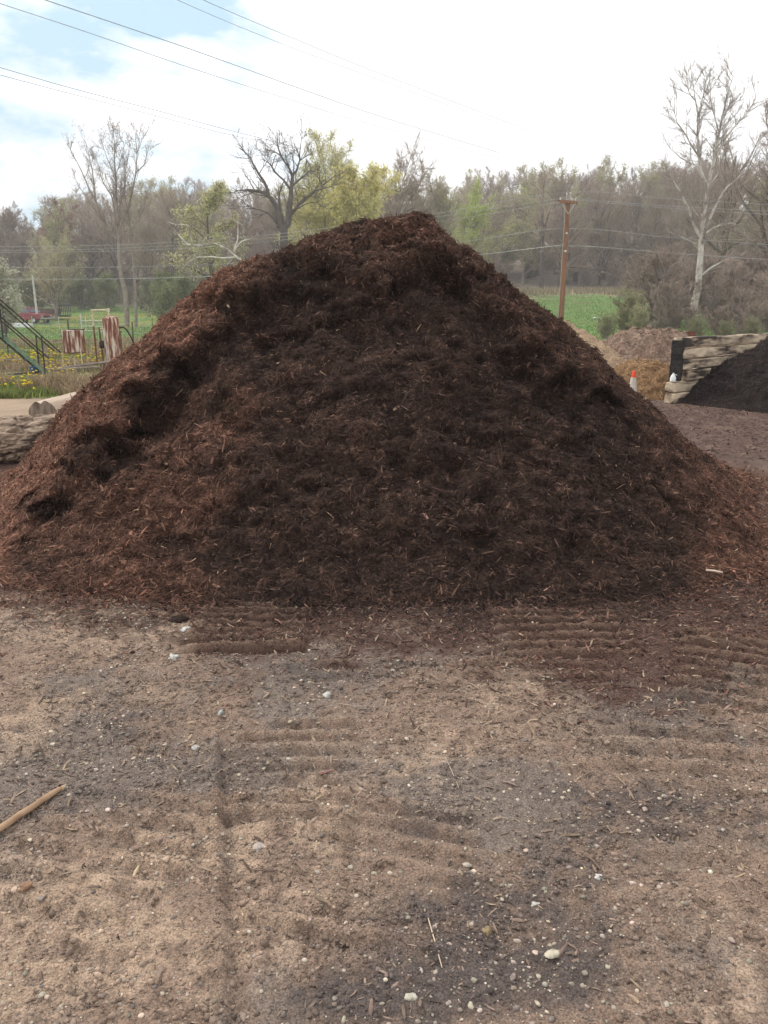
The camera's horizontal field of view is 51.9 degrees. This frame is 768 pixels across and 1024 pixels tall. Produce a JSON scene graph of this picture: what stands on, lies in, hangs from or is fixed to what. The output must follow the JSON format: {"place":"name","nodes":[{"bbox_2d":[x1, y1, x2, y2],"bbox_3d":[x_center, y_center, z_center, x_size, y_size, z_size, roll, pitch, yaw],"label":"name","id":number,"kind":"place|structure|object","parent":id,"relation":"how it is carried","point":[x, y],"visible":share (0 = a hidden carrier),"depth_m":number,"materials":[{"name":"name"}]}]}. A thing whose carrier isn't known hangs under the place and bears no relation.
{"place":"outdoors","nodes":[
{"label":"outdoors","id":0,"kind":"place"},
{"bbox_2d":[46,0,498,152],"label":"overhead wire","id":1,"kind":"object","parent":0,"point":[236,65],"visible":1,"depth_m":70.14,"materials":[{"name":"metal"}]},
{"bbox_2d":[0,363,767,1023],"bbox_3d":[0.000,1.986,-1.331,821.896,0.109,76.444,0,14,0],"label":"ground","id":2,"kind":"structure","parent":0,"point":[446,831],"depth_m":2.59,"materials":[{"name":"soil"}]},
{"bbox_2d":[0,414,55,462],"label":"bark log","id":3,"kind":"object","parent":2,"relation":"on","point":[20,435],"visible":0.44,"depth_m":8.48,"materials":[{"name":"wood"}]},
{"bbox_2d":[0,784,64,831],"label":"stick","id":4,"kind":"object","parent":2,"relation":"on","point":[11,820],"visible":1,"depth_m":2.60,"materials":[{"name":"brown wood"}]},
{"bbox_2d":[29,390,80,414],"bbox_3d":[-5.029,-1.865,13.118,0.442,0.327,2.882,0,15,2],"label":"split log","id":5,"kind":"object","parent":2,"relation":"on","point":[48,406],"visible":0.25,"depth_m":11.74,"materials":[{"name":"wood"}]},
{"bbox_2d":[0,210,767,621],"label":"mulch pile","id":6,"kind":"object","parent":2,"relation":"on","point":[422,408],"visible":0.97,"depth_m":5.26,"materials":[{"name":"wood"}]},
{"bbox_2d":[0,503,767,1023],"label":"wood chips","id":7,"kind":"object","parent":2,"relation":"on","point":[494,789],"visible":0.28,"depth_m":3.17,"materials":[{"name":"wood"}]},
{"bbox_2d":[0,565,767,685],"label":"mulch litter","id":8,"kind":"object","parent":2,"relation":"on","point":[179,617],"visible":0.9,"depth_m":4.36,"materials":[{"name":"wood"}]},
{"bbox_2d":[556,316,627,367],"bbox_3d":[4.197,-3.845,19.655,6.120,2.016,4.996,0,14,0],"label":"sand heap","id":9,"kind":"object","parent":2,"relation":"on","point":[612,357],"visible":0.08,"depth_m":19.02,"materials":[{"name":"sand"}]},
{"bbox_2d":[614,357,673,400],"bbox_3d":[5.209,-2.664,15.904,3.692,0.932,3.180,0,14,0],"label":"bark heap","id":10,"kind":"object","parent":2,"relation":"on","point":[652,376],"visible":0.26,"depth_m":15.24,"materials":[{"name":"wood"}]},
{"bbox_2d":[602,325,706,362],"bbox_3d":[9.024,-5.651,26.970,6.302,1.446,3.814,0,14,0],"label":"dirt heap","id":11,"kind":"object","parent":2,"relation":"on","point":[644,343],"visible":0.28,"depth_m":26.09,"materials":[{"name":"soil"}]},
{"bbox_2d":[651,398,767,511],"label":"wood chips","id":12,"kind":"object","parent":2,"relation":"on","point":[707,417],"visible":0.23,"depth_m":11.33,"materials":[{"name":"wood"}]},
{"bbox_2d":[664,333,767,403],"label":"timber wall","id":13,"kind":"structure","parent":2,"relation":"on","point":[703,365],"depth_m":14.59,"materials":[{"name":"wood"}]},
{"bbox_2d":[681,335,767,412],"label":"mulch heap","id":14,"kind":"object","parent":2,"relation":"on","point":[740,381],"visible":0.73,"depth_m":13.98,"materials":[{"name":"wood"}]},
{"bbox_2d":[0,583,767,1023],"bbox_3d":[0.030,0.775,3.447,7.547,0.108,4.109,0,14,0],"label":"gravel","id":15,"kind":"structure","parent":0,"point":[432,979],"depth_m":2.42,"materials":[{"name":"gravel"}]},
{"bbox_2d":[0,0,767,252],"label":"sky","id":16,"kind":"structure","parent":0,"point":[593,75],"materials":[{"name":"white"}]},
{"bbox_2d":[1,213,767,398],"bbox_3d":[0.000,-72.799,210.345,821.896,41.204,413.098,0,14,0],"label":"field","id":17,"kind":"structure","parent":0,"point":[515,279],"depth_m":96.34,"materials":[{"name":"plant"}]},
{"bbox_2d":[0,256,27,332],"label":"blossom tree","id":18,"kind":"object","parent":17,"relation":"on","point":[7,294],"visible":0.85,"depth_m":59.74,"materials":[{"name":"white plant"}]},
{"bbox_2d":[0,200,40,295],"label":"bare tree","id":19,"kind":"object","parent":17,"relation":"on","point":[13,222],"visible":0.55,"depth_m":122.50,"materials":[{"name":"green plant"}]},
{"bbox_2d":[0,221,46,292],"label":"bare tree","id":20,"kind":"object","parent":17,"relation":"on","point":[21,258],"visible":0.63,"depth_m":117.17,"materials":[{"name":"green plant"}]},
{"bbox_2d":[9,270,45,307],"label":"bush","id":21,"kind":"object","parent":17,"relation":"on","point":[29,292],"visible":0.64,"depth_m":107.24,"materials":[{"name":"green plant"}]},
{"bbox_2d":[0,299,60,373],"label":"metal stairs","id":22,"kind":"structure","parent":17,"relation":"on","point":[14,347],"depth_m":20.24,"materials":[{"name":"metal"}]},
{"bbox_2d":[11,307,53,323],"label":"pickup truck","id":23,"kind":"object","parent":17,"relation":"on","point":[26,313],"visible":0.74,"depth_m":89.28,"materials":[{"name":"red paint"}]},
{"bbox_2d":[0,361,105,375],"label":"dry weeds","id":24,"kind":"object","parent":17,"relation":"on","point":[53,366],"visible":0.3,"depth_m":21.07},
{"bbox_2d":[17,224,89,320],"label":"leafy tree","id":25,"kind":"object","parent":17,"relation":"on","point":[55,294],"visible":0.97,"depth_m":91.82,"materials":[{"name":"green plant"}]},
{"bbox_2d":[24,205,84,304],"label":"leafing tree","id":26,"kind":"object","parent":17,"relation":"on","point":[50,232],"visible":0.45,"depth_m":113.40,"materials":[{"name":"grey plant"}]},
{"bbox_2d":[30,194,81,270],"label":"leafy tree","id":27,"kind":"object","parent":17,"relation":"on","point":[74,208],"visible":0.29,"depth_m":116.32,"materials":[{"name":"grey plant"}]},
{"bbox_2d":[0,336,139,398],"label":"grass","id":28,"kind":"structure","parent":17,"relation":"on","point":[46,385],"depth_m":17.55,"materials":[{"name":"plant"}]},
{"bbox_2d":[61,329,88,371],"bbox_3d":[-8.313,-4.315,21.189,0.594,1.173,0.594,0,14,0],"label":"rusty tank","id":29,"kind":"object","parent":17,"relation":"on","point":[73,341],"visible":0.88,"depth_m":20.93,"materials":[{"name":"metal"}]},
{"bbox_2d":[0,312,157,389],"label":"dandelions","id":30,"kind":"object","parent":17,"relation":"on","point":[24,383],"visible":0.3,"depth_m":22.89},
{"bbox_2d":[64,273,96,309],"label":"bush","id":31,"kind":"object","parent":17,"relation":"on","point":[78,289],"visible":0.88,"depth_m":109.49,"materials":[{"name":"green plant"}]},
{"bbox_2d":[46,186,139,291],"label":"bare tree","id":32,"kind":"object","parent":17,"relation":"on","point":[79,209],"visible":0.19,"depth_m":141.45,"materials":[{"name":"grey plant"}]},
{"bbox_2d":[67,210,130,293],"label":"bare tree","id":33,"kind":"object","parent":17,"relation":"on","point":[90,246],"visible":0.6,"depth_m":122.82,"materials":[{"name":"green plant"}]},
{"bbox_2d":[61,106,139,326],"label":"cottonwood tree","id":34,"kind":"object","parent":17,"relation":"on","point":[118,240],"visible":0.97,"depth_m":82.12,"materials":[{"name":"beige plant"}]},
{"bbox_2d":[93,269,123,310],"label":"bush","id":35,"kind":"object","parent":17,"relation":"on","point":[103,286],"visible":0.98,"depth_m":107.23,"materials":[{"name":"green plant"}]},
{"bbox_2d":[77,192,144,302],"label":"bare tree","id":36,"kind":"object","parent":17,"relation":"on","point":[114,245],"visible":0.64,"depth_m":121.52,"materials":[{"name":"grey plant"}]},
{"bbox_2d":[90,308,134,368],"bbox_3d":[-7.323,-4.646,21.392,1.066,1.716,0.487,5,15,21],"label":"pressure vessel","id":37,"kind":"object","parent":17,"relation":"on","point":[111,343],"visible":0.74,"depth_m":21.26,"materials":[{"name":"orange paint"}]},
{"bbox_2d":[112,116,163,326],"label":"cottonwood tree","id":38,"kind":"object","parent":17,"relation":"on","point":[125,180],"visible":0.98,"depth_m":82.13,"materials":[{"name":"beige plant"}]},
{"bbox_2d":[121,213,163,285],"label":"bare tree","id":39,"kind":"object","parent":17,"relation":"on","point":[144,231],"visible":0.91,"depth_m":113.13,"materials":[{"name":"grey plant"}]},
{"bbox_2d":[130,279,158,311],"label":"bush","id":40,"kind":"object","parent":17,"relation":"on","point":[145,289],"visible":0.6,"depth_m":104.21,"materials":[{"name":"green plant"}]},
{"bbox_2d":[121,189,184,279],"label":"bare tree","id":41,"kind":"object","parent":17,"relation":"on","point":[150,214],"visible":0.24,"depth_m":131.40,"materials":[{"name":"grey plant"}]},
{"bbox_2d":[142,266,178,320],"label":"bush","id":42,"kind":"object","parent":17,"relation":"on","point":[161,304],"visible":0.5,"depth_m":80.81,"materials":[{"name":"green plant"}]},
{"bbox_2d":[144,175,184,267],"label":"leafing tree","id":43,"kind":"object","parent":17,"relation":"on","point":[170,180],"visible":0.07,"depth_m":155.82,"materials":[{"name":"grey plant"}]},
{"bbox_2d":[131,176,205,285],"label":"bare tree","id":44,"kind":"object","parent":17,"relation":"on","point":[177,227],"visible":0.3,"depth_m":124.89,"materials":[{"name":"grey plant"}]},
{"bbox_2d":[147,181,192,275],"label":"bare tree","id":45,"kind":"object","parent":17,"relation":"on","point":[167,247],"visible":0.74,"depth_m":112.42,"materials":[{"name":"grey plant"}]},
{"bbox_2d":[155,270,195,313],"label":"bush","id":46,"kind":"object","parent":17,"relation":"on","point":[180,290],"visible":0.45,"depth_m":76.32,"materials":[{"name":"green plant"}]},
{"bbox_2d":[179,201,226,285],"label":"leafing tree","id":47,"kind":"object","parent":17,"relation":"on","point":[201,263],"visible":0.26,"depth_m":120.64,"materials":[{"name":"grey plant"}]},
{"bbox_2d":[157,179,251,284],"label":"willow tree","id":48,"kind":"object","parent":17,"relation":"on","point":[213,195],"visible":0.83,"depth_m":72.85,"materials":[{"name":"green plant"}]},
{"bbox_2d":[176,187,235,275],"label":"bare tree","id":49,"kind":"object","parent":17,"relation":"on","point":[212,213],"visible":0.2,"depth_m":120.67,"materials":[{"name":"grey plant"}]},
{"bbox_2d":[160,202,273,280],"bbox_3d":[-11.214,-16.083,52.523,7.891,9.037,3.118,0,14,0],"label":"sycamore tree","id":50,"kind":"object","parent":17,"relation":"on","point":[226,249],"visible":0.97,"depth_m":52.27,"materials":[{"name":"white plant"}]},
{"bbox_2d":[214,193,266,261],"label":"bare tree","id":51,"kind":"object","parent":17,"relation":"on","point":[244,208],"visible":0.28,"depth_m":140.16,"materials":[{"name":"grey plant"}]},
{"bbox_2d":[221,206,265,266],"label":"budding tree","id":52,"kind":"object","parent":17,"relation":"on","point":[233,231],"visible":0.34,"depth_m":122.80,"materials":[{"name":"grey plant"}]},
{"bbox_2d":[225,179,281,264],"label":"bare tree","id":53,"kind":"object","parent":17,"relation":"on","point":[263,208],"visible":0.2,"depth_m":141.36,"materials":[{"name":"grey plant"}]},
{"bbox_2d":[230,192,290,262],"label":"bare tree","id":54,"kind":"object","parent":17,"relation":"on","point":[266,231],"visible":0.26,"depth_m":130.16,"materials":[{"name":"grey plant"}]},
{"bbox_2d":[256,188,297,252],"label":"bare tree","id":55,"kind":"object","parent":17,"relation":"on","point":[270,211],"visible":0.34,"depth_m":119.67,"materials":[{"name":"grey plant"}]},
{"bbox_2d":[221,114,356,251],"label":"bare tree","id":56,"kind":"object","parent":17,"relation":"on","point":[282,222],"visible":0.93,"depth_m":70.38,"materials":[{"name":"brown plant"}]},
{"bbox_2d":[267,122,357,242],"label":"maple tree","id":57,"kind":"object","parent":17,"relation":"on","point":[337,157],"visible":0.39,"depth_m":84.11,"materials":[{"name":"green plant"}]},
{"bbox_2d":[274,187,352,244],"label":"maple tree","id":58,"kind":"object","parent":17,"relation":"on","point":[322,217],"visible":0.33,"depth_m":82.28,"materials":[{"name":"green plant"}]},
{"bbox_2d":[311,158,403,229],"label":"maple tree","id":59,"kind":"object","parent":17,"relation":"on","point":[358,196],"visible":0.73,"depth_m":76.10,"materials":[{"name":"yellow plant"}]},
{"bbox_2d":[330,130,447,221],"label":"bare tree","id":60,"kind":"object","parent":17,"relation":"on","point":[405,193],"visible":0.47,"depth_m":91.28,"materials":[{"name":"grey plant"}]},
{"bbox_2d":[400,166,491,257],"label":"leafy tree","id":61,"kind":"object","parent":17,"relation":"on","point":[443,206],"visible":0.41,"depth_m":92.35,"materials":[{"name":"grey plant"}]},
{"bbox_2d":[447,173,518,262],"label":"leafy tree","id":62,"kind":"object","parent":17,"relation":"on","point":[476,220],"visible":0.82,"depth_m":104.05,"materials":[{"name":"green plant"}]},
{"bbox_2d":[448,190,523,274],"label":"bare tree","id":63,"kind":"object","parent":17,"relation":"on","point":[465,204],"visible":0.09,"depth_m":117.00,"materials":[{"name":"grey plant"}]},
{"bbox_2d":[466,207,512,269],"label":"bare tree","id":64,"kind":"object","parent":17,"relation":"on","point":[494,256],"visible":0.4,"depth_m":111.48,"materials":[{"name":"grey plant"}]},
{"bbox_2d":[469,166,512,234],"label":"bare tree","id":65,"kind":"object","parent":17,"relation":"on","point":[489,189],"visible":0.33,"depth_m":155.37,"materials":[{"name":"grey plant"}]},
{"bbox_2d":[491,191,524,271],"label":"leafing tree","id":66,"kind":"object","parent":17,"relation":"on","point":[499,210],"visible":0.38,"depth_m":126.53,"materials":[{"name":"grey plant"}]},
{"bbox_2d":[497,159,550,260],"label":"leafing tree","id":67,"kind":"object","parent":17,"relation":"on","point":[523,184],"visible":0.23,"depth_m":133.65,"materials":[{"name":"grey plant"}]},
{"bbox_2d":[498,184,552,284],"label":"leafing tree","id":68,"kind":"object","parent":17,"relation":"on","point":[525,243],"visible":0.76,"depth_m":120.30,"materials":[{"name":"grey plant"}]},
{"bbox_2d":[504,189,569,278],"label":"bare tree","id":69,"kind":"object","parent":17,"relation":"on","point":[525,214],"visible":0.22,"depth_m":127.82,"materials":[{"name":"grey plant"}]},
{"bbox_2d":[527,165,560,289],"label":"bare tree","id":70,"kind":"object","parent":17,"relation":"on","point":[542,178],"visible":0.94,"depth_m":113.50,"materials":[{"name":"grey plant"}]},
{"bbox_2d":[537,172,580,274],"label":"bare tree","id":71,"kind":"object","parent":17,"relation":"on","point":[561,188],"visible":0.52,"depth_m":129.56,"materials":[{"name":"grey plant"}]},
{"bbox_2d":[558,192,576,319],"bbox_3d":[10.932,-14.914,47.763,1.055,8.348,0.523,-2,14,-7],"label":"utility pole","id":72,"kind":"object","parent":17,"relation":"on","point":[564,264],"visible":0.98,"depth_m":47.53,"materials":[{"name":"brown wood"}]},
{"bbox_2d":[539,152,599,254],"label":"leafing tree","id":73,"kind":"object","parent":17,"relation":"on","point":[559,166],"visible":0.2,"depth_m":133.62,"materials":[{"name":"grey plant"}]},
{"bbox_2d":[539,193,611,287],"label":"bare tree","id":74,"kind":"object","parent":17,"relation":"on","point":[571,237],"visible":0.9,"depth_m":111.25,"materials":[{"name":"grey plant"}]},
{"bbox_2d":[554,183,621,284],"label":"leafing tree","id":75,"kind":"object","parent":17,"relation":"on","point":[579,203],"visible":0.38,"depth_m":122.62,"materials":[{"name":"grey plant"}]},
{"bbox_2d":[551,184,637,285],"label":"bare tree","id":76,"kind":"object","parent":17,"relation":"on","point":[622,207],"visible":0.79,"depth_m":120.26,"materials":[{"name":"grey plant"}]},
{"bbox_2d":[574,182,630,285],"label":"bare tree","id":77,"kind":"object","parent":17,"relation":"on","point":[595,205],"visible":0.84,"depth_m":119.87,"materials":[{"name":"grey plant"}]},
{"bbox_2d":[595,311,618,338],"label":"shrub","id":78,"kind":"object","parent":17,"relation":"on","point":[605,330],"visible":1,"depth_m":41.89,"materials":[{"name":"green plant"}]},
{"bbox_2d":[604,260,625,286],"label":"undergrowth bush","id":79,"kind":"object","parent":17,"relation":"on","point":[614,279],"visible":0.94,"depth_m":120.02,"materials":[{"name":"grey plant"}]},
{"bbox_2d":[589,153,649,249],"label":"leafing tree","id":80,"kind":"object","parent":17,"relation":"on","point":[608,182],"visible":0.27,"depth_m":132.60,"materials":[{"name":"grey plant"}]},
{"bbox_2d":[606,283,649,330],"bbox_3d":[13.499,-10.769,43.370,2.196,3.559,2.700,10,17,35],"label":"shrub","id":81,"kind":"object","parent":17,"relation":"on","point":[622,320],"visible":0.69,"depth_m":43.15,"materials":[{"name":"green plant"}]},
{"bbox_2d":[598,165,667,276],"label":"bare tree","id":82,"kind":"object","parent":17,"relation":"on","point":[638,201],"visible":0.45,"depth_m":127.72,"materials":[{"name":"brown plant"}]},
{"bbox_2d":[625,299,656,328],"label":"shrub","id":83,"kind":"object","parent":17,"relation":"on","point":[638,319],"visible":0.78,"depth_m":40.56,"materials":[{"name":"green plant"}]},
{"bbox_2d":[614,159,671,254],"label":"leafing tree","id":84,"kind":"object","parent":17,"relation":"on","point":[656,178],"visible":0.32,"depth_m":139.42,"materials":[{"name":"grey plant"}]},
{"bbox_2d":[617,181,697,268],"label":"bare tree","id":85,"kind":"object","parent":17,"relation":"on","point":[647,228],"visible":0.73,"depth_m":117.50,"materials":[{"name":"grey plant"}]},
{"bbox_2d":[618,246,697,328],"bbox_3d":[16.804,-13.652,48.753,4.522,5.239,4.891,0,14,0],"label":"thicket","id":86,"kind":"object","parent":17,"relation":"on","point":[657,267],"visible":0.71,"depth_m":47.67,"materials":[{"name":"grey plant"}]},
{"bbox_2d":[622,240,702,296],"bbox_3d":[19.195,-15.626,54.459,4.990,5.781,5.397,-5,15,-18],"label":"thicket","id":87,"kind":"object","parent":17,"relation":"on","point":[675,259],"visible":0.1,"depth_m":53.32,"materials":[{"name":"grey plant"}]},
{"bbox_2d":[644,278,698,328],"bbox_3d":[16.762,-11.898,45.840,2.874,3.330,3.109,7,16,26],"label":"thicket","id":88,"kind":"object","parent":17,"relation":"on","point":[666,313],"visible":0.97,"depth_m":45.31,"materials":[{"name":"grey plant"}]},
{"bbox_2d":[645,156,717,263],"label":"bare tree","id":89,"kind":"object","parent":17,"relation":"on","point":[684,171],"visible":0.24,"depth_m":124.38,"materials":[{"name":"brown plant"}]},
{"bbox_2d":[644,167,720,274],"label":"bare tree","id":90,"kind":"object","parent":17,"relation":"on","point":[687,246],"visible":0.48,"depth_m":111.91,"materials":[{"name":"grey plant"}]},
{"bbox_2d":[678,305,706,330],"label":"thicket","id":91,"kind":"object","parent":17,"relation":"on","point":[691,313],"visible":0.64,"depth_m":44.65,"materials":[{"name":"brown plant"}]},
{"bbox_2d":[679,257,725,315],"bbox_3d":[24.037,-17.007,60.301,4.489,4.808,4.151,14,20,43],"label":"thicket","id":92,"kind":"object","parent":17,"relation":"on","point":[693,276],"visible":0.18,"depth_m":60.24,"materials":[{"name":"grey plant"}]},
{"bbox_2d":[651,41,767,317],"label":"sycamore tree","id":93,"kind":"object","parent":17,"relation":"on","point":[706,204],"visible":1,"depth_m":55.56,"materials":[{"name":"white plant"}]},
{"bbox_2d":[683,250,745,316],"bbox_3d":[25.021,-17.532,61.026,4.691,5.434,5.073,10,17,35],"label":"thicket","id":94,"kind":"object","parent":17,"relation":"on","point":[711,263],"visible":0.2,"depth_m":60.74,"materials":[{"name":"brown plant"}]},
{"bbox_2d":[702,304,732,335],"bbox_3d":[18.234,-10.373,42.939,1.651,1.913,1.786,-10,17,-35],"label":"thicket","id":95,"kind":"object","parent":17,"relation":"on","point":[724,310],"visible":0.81,"depth_m":42.70,"materials":[{"name":"brown plant"}]},
{"bbox_2d":[669,127,767,269],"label":"bare tree","id":96,"kind":"object","parent":17,"relation":"on","point":[725,206],"visible":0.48,"depth_m":77.09,"materials":[{"name":"grey plant"}]},
{"bbox_2d":[699,276,750,329],"bbox_3d":[20.265,-12.675,48.102,3.238,3.468,2.994,-10,17,-35],"label":"thicket","id":97,"kind":"object","parent":17,"relation":"on","point":[723,291],"visible":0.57,"depth_m":47.84,"materials":[{"name":"brown plant"}]},
{"bbox_2d":[706,258,766,312],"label":"thicket","id":98,"kind":"object","parent":17,"relation":"on","point":[732,272],"visible":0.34,"depth_m":51.47,"materials":[{"name":"brown plant"}]},
{"bbox_2d":[712,100,767,277],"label":"bare tree","id":99,"kind":"object","parent":17,"relation":"on","point":[764,201],"visible":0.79,"depth_m":68.15,"materials":[{"name":"grey plant"}]},
{"bbox_2d":[719,246,767,311],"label":"thicket","id":100,"kind":"object","parent":17,"relation":"on","point":[759,265],"visible":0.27,"depth_m":52.55,"materials":[{"name":"brown plant"}]},
{"bbox_2d":[722,285,767,333],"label":"thicket","id":101,"kind":"object","parent":17,"relation":"on","point":[743,297],"visible":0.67,"depth_m":44.39,"materials":[{"name":"brown plant"}]},
{"bbox_2d":[733,301,767,333],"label":"thicket","id":102,"kind":"object","parent":17,"relation":"on","point":[753,310],"visible":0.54,"depth_m":41.43,"materials":[{"name":"brown plant"}]},
{"bbox_2d":[734,176,767,279],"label":"leafing tree","id":103,"kind":"object","parent":17,"relation":"on","point":[741,223],"visible":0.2,"depth_m":117.11,"materials":[{"name":"grey plant"}]},
{"bbox_2d":[747,270,767,331],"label":"thicket","id":104,"kind":"object","parent":17,"relation":"on","point":[764,281],"visible":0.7,"depth_m":46.66,"materials":[{"name":"brown plant"}]},
{"bbox_2d":[748,153,767,250],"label":"bare tree","id":105,"kind":"object","parent":17,"relation":"on","point":[765,240],"visible":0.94,"depth_m":63.04,"materials":[{"name":"brown plant"}]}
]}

